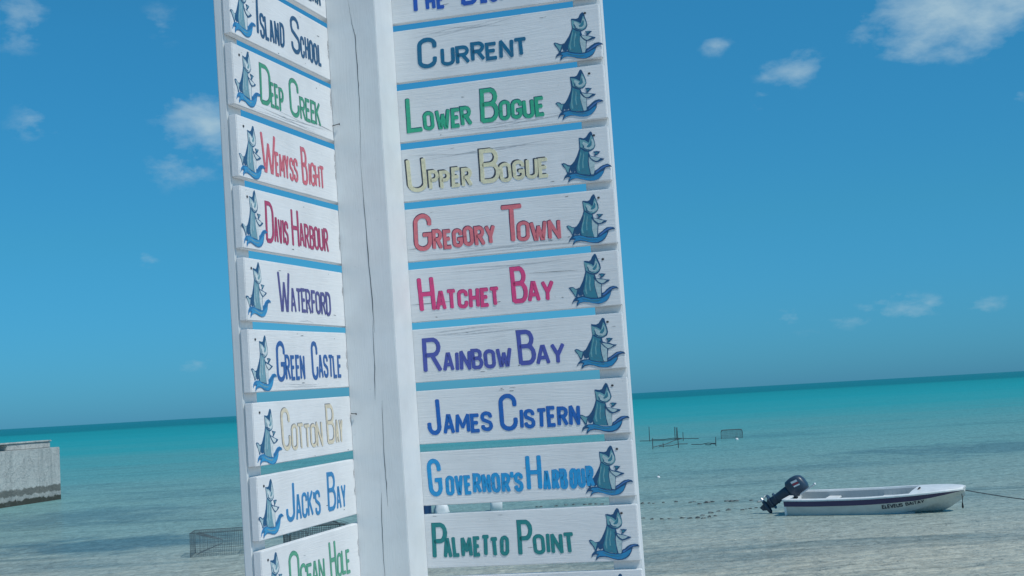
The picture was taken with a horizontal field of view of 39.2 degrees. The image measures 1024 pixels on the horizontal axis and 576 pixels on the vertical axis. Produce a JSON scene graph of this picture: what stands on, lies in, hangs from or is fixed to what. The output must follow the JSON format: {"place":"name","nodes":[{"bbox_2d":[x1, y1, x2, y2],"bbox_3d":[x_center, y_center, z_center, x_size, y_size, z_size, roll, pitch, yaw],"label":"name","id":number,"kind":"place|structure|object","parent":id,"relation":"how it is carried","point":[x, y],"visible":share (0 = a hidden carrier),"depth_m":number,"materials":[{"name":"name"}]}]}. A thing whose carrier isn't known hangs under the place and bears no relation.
{"place":"outdoors","nodes":[
{"label":"outdoors","id":0,"kind":"place"},
{"bbox_2d":[424,506,431,513],"bbox_3d":[-2.311,5.492,35.993,0.600,0.425,0.400,-3,-4,-6],"label":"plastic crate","id":1,"kind":"object","parent":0,"point":[427,509],"visible":0.04,"depth_m":35.83,"materials":[{"name":"blue plastic"}]},
{"bbox_2d":[0,371,1023,575],"bbox_3d":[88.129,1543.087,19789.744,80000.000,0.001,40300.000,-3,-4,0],"label":"sea","id":2,"kind":"structure","parent":0,"point":[143,498],"depth_m":44.26,"materials":[{"name":"teal liquid"}]},
{"bbox_2d":[0,440,60,507],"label":"concrete pier","id":3,"kind":"structure","parent":2,"relation":"in","point":[29,472],"depth_m":51.25,"materials":[{"name":"grey concrete"}]},
{"bbox_2d":[189,527,243,557],"bbox_3d":[-5.766,5.058,28.484,1.134,0.517,0.822,-3,-4,-6],"label":"fish trap","id":4,"kind":"object","parent":2,"relation":"in","point":[197,536],"visible":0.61,"depth_m":28.25,"materials":[{"name":"grey metal"}]},
{"bbox_2d":[283,520,347,542],"bbox_3d":[-3.743,4.817,27.489,1.148,0.614,0.828,-2,-5,-18],"label":"fish trap","id":5,"kind":"object","parent":2,"relation":"in","point":[306,533],"visible":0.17,"depth_m":27.25,"materials":[{"name":"grey metal"}]},
{"bbox_2d":[434,505,449,512],"bbox_3d":[-1.766,5.493,35.891,0.418,0.475,0.281,-3,-4,0],"label":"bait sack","id":6,"kind":"object","parent":2,"relation":"on","point":[441,508],"visible":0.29,"depth_m":35.78,"materials":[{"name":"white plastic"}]},
{"bbox_2d":[490,502,502,510],"bbox_3d":[-0.395,5.364,35.694,0.310,0.435,0.210,-2,-5,-12],"label":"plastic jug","id":7,"kind":"object","parent":2,"relation":"on","point":[495,506],"visible":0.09,"depth_m":35.59,"materials":[{"name":"white plastic"}]},
{"bbox_2d":[647,427,715,448],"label":"fish pen","id":8,"kind":"object","parent":2,"relation":"in","point":[673,439],"visible":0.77,"depth_m":75.31,"materials":[{"name":"grey"}]},
{"bbox_2d":[721,429,742,438],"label":"fish trap","id":9,"kind":"object","parent":2,"relation":"in","point":[724,432],"visible":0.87,"depth_m":76.45,"materials":[{"name":"grey"}]},
{"bbox_2d":[757,475,965,515],"bbox_3d":[7.107,4.292,29.547,4.316,0.922,1.370,-5,0,28],"label":"motor skiff","id":10,"kind":"object","parent":2,"relation":"on","point":[796,495],"visible":0.94,"depth_m":29.14,"materials":[{"name":"paint"}]},
{"bbox_2d":[966,490,1023,499],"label":"mooring rope","id":11,"kind":"object","parent":10,"relation":"attached to","point":[994,495],"visible":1,"depth_m":28.33,"materials":[{"name":"grey fabric"}]},
{"bbox_2d":[0,0,1023,428],"label":"sky","id":12,"kind":"structure","parent":0,"point":[809,191],"materials":[{"name":"blue"}]},
{"bbox_3d":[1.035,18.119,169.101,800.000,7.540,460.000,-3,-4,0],"label":"beach","id":13,"kind":"structure","parent":0,"visible":0},
{"bbox_2d":[213,0,264,575],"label":"wooden upright","id":14,"kind":"object","parent":13,"relation":"on","point":[238,325],"visible":0.5,"depth_m":3.19,"materials":[{"name":"white wood"}]},
{"bbox_2d":[326,0,427,575],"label":"sign post","id":15,"kind":"object","parent":13,"relation":"on","point":[383,400],"visible":1,"depth_m":3.71,"materials":[{"name":"grey wood"}]},
{"bbox_2d":[222,0,330,83],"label":"sign board","id":16,"kind":"object","parent":15,"relation":"attached to","point":[279,30],"visible":1,"depth_m":3.48,"materials":[{"name":"grey wood"}]},
{"bbox_2d":[224,42,333,143],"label":"sign board","id":17,"kind":"object","parent":15,"relation":"attached to","point":[261,86],"visible":1,"depth_m":3.43,"materials":[{"name":"grey wood"}]},
{"bbox_2d":[229,114,337,204],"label":"sign board","id":18,"kind":"object","parent":15,"relation":"attached to","point":[266,155],"visible":0.99,"depth_m":3.41,"materials":[{"name":"grey wood"}]},
{"bbox_2d":[232,185,341,265],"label":"sign board","id":19,"kind":"object","parent":15,"relation":"attached to","point":[269,223],"visible":1,"depth_m":3.40,"materials":[{"name":"grey wood"}]},
{"bbox_2d":[236,257,344,327],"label":"sign board","id":20,"kind":"object","parent":15,"relation":"attached to","point":[274,292],"visible":1,"depth_m":3.39,"materials":[{"name":"grey wood"}]},
{"bbox_2d":[240,329,348,392],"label":"sign board","id":21,"kind":"object","parent":15,"relation":"attached to","point":[276,360],"visible":0.98,"depth_m":3.38,"materials":[{"name":"grey wood"}]},
{"bbox_2d":[245,396,352,466],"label":"sign board","id":22,"kind":"object","parent":15,"relation":"attached to","point":[284,431],"visible":1,"depth_m":3.37,"materials":[{"name":"grey wood"}]},
{"bbox_2d":[249,459,356,541],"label":"sign board","id":23,"kind":"object","parent":15,"relation":"attached to","point":[287,502],"visible":0.97,"depth_m":3.36,"materials":[{"name":"grey wood"}]},
{"bbox_2d":[286,0,326,22],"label":"sign board","id":24,"kind":"object","parent":15,"relation":"attached to","point":[316,8],"visible":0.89,"depth_m":3.70,"materials":[{"name":"grey wood"}]},
{"bbox_2d":[253,522,360,575],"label":"sign board","id":25,"kind":"object","parent":15,"relation":"attached to","point":[333,552],"visible":0.97,"depth_m":3.42,"materials":[{"name":"grey wood"}]},
{"bbox_2d":[391,0,576,25],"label":"sign board","id":26,"kind":"object","parent":15,"relation":"attached to","point":[404,12],"visible":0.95,"depth_m":3.82,"materials":[{"name":"grey wood"}]},
{"bbox_2d":[393,4,602,84],"bbox_3d":[-0.065,-0.641,3.795,0.624,0.143,0.021,-5,-4,15],"label":"sign board","id":27,"kind":"object","parent":15,"relation":"attached to","point":[535,39],"visible":0.99,"depth_m":3.78,"materials":[{"name":"grey wood"}]},
{"bbox_2d":[397,64,608,143],"bbox_3d":[-0.056,-0.480,3.785,0.621,0.141,0.021,-5,-4,15],"label":"sign board","id":28,"kind":"object","parent":15,"relation":"attached to","point":[542,99],"visible":1,"depth_m":3.77,"materials":[{"name":"grey wood"}]},
{"bbox_2d":[401,126,612,202],"bbox_3d":[-0.043,-0.320,3.773,0.623,0.140,0.021,-5,-4,15],"label":"sign board","id":29,"kind":"object","parent":15,"relation":"attached to","point":[545,160],"visible":1,"depth_m":3.76,"materials":[{"name":"grey wood"}]},
{"bbox_2d":[405,188,618,262],"bbox_3d":[-0.032,-0.159,3.763,0.623,0.141,0.022,-5,-4,15],"label":"sign board","id":30,"kind":"object","parent":15,"relation":"attached to","point":[550,222],"visible":1,"depth_m":3.74,"materials":[{"name":"grey wood"}]},
{"bbox_2d":[408,250,622,322],"bbox_3d":[-0.022,0.000,3.752,0.621,0.141,0.022,-5,-4,15],"label":"sign board","id":31,"kind":"object","parent":15,"relation":"attached to","point":[555,283],"visible":0.98,"depth_m":3.73,"materials":[{"name":"grey wood"}]},
{"bbox_2d":[412,313,626,382],"bbox_3d":[-0.011,0.159,3.741,0.622,0.141,0.021,-5,-4,15],"label":"sign board","id":32,"kind":"object","parent":15,"relation":"attached to","point":[557,345],"visible":1,"depth_m":3.72,"materials":[{"name":"grey wood"}]},
{"bbox_2d":[416,377,631,444],"bbox_3d":[0.000,0.322,3.729,0.621,0.141,0.021,-5,-4,15],"label":"sign board","id":33,"kind":"object","parent":15,"relation":"attached to","point":[555,409],"visible":0.99,"depth_m":3.71,"materials":[{"name":"grey wood"}]},
{"bbox_2d":[420,440,636,505],"bbox_3d":[0.011,0.481,3.718,0.621,0.141,0.021,-5,-4,15],"label":"sign board","id":34,"kind":"object","parent":15,"relation":"attached to","point":[547,472],"visible":1,"depth_m":3.70,"materials":[{"name":"grey wood"}]},
{"bbox_2d":[424,504,641,567],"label":"sign board","id":35,"kind":"object","parent":15,"relation":"attached to","point":[598,533],"visible":1,"depth_m":3.69,"materials":[{"name":"grey wood"}]},
{"bbox_2d":[451,568,642,575],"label":"sign board","id":36,"kind":"object","parent":15,"relation":"attached to","point":[626,572],"visible":1,"depth_m":3.65,"materials":[{"name":"grey wood"}]},
{"bbox_2d":[573,0,644,575],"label":"wooden upright","id":37,"kind":"object","parent":13,"relation":"on","point":[616,373],"visible":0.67,"depth_m":3.69,"materials":[{"name":"white wood"}]}
]}

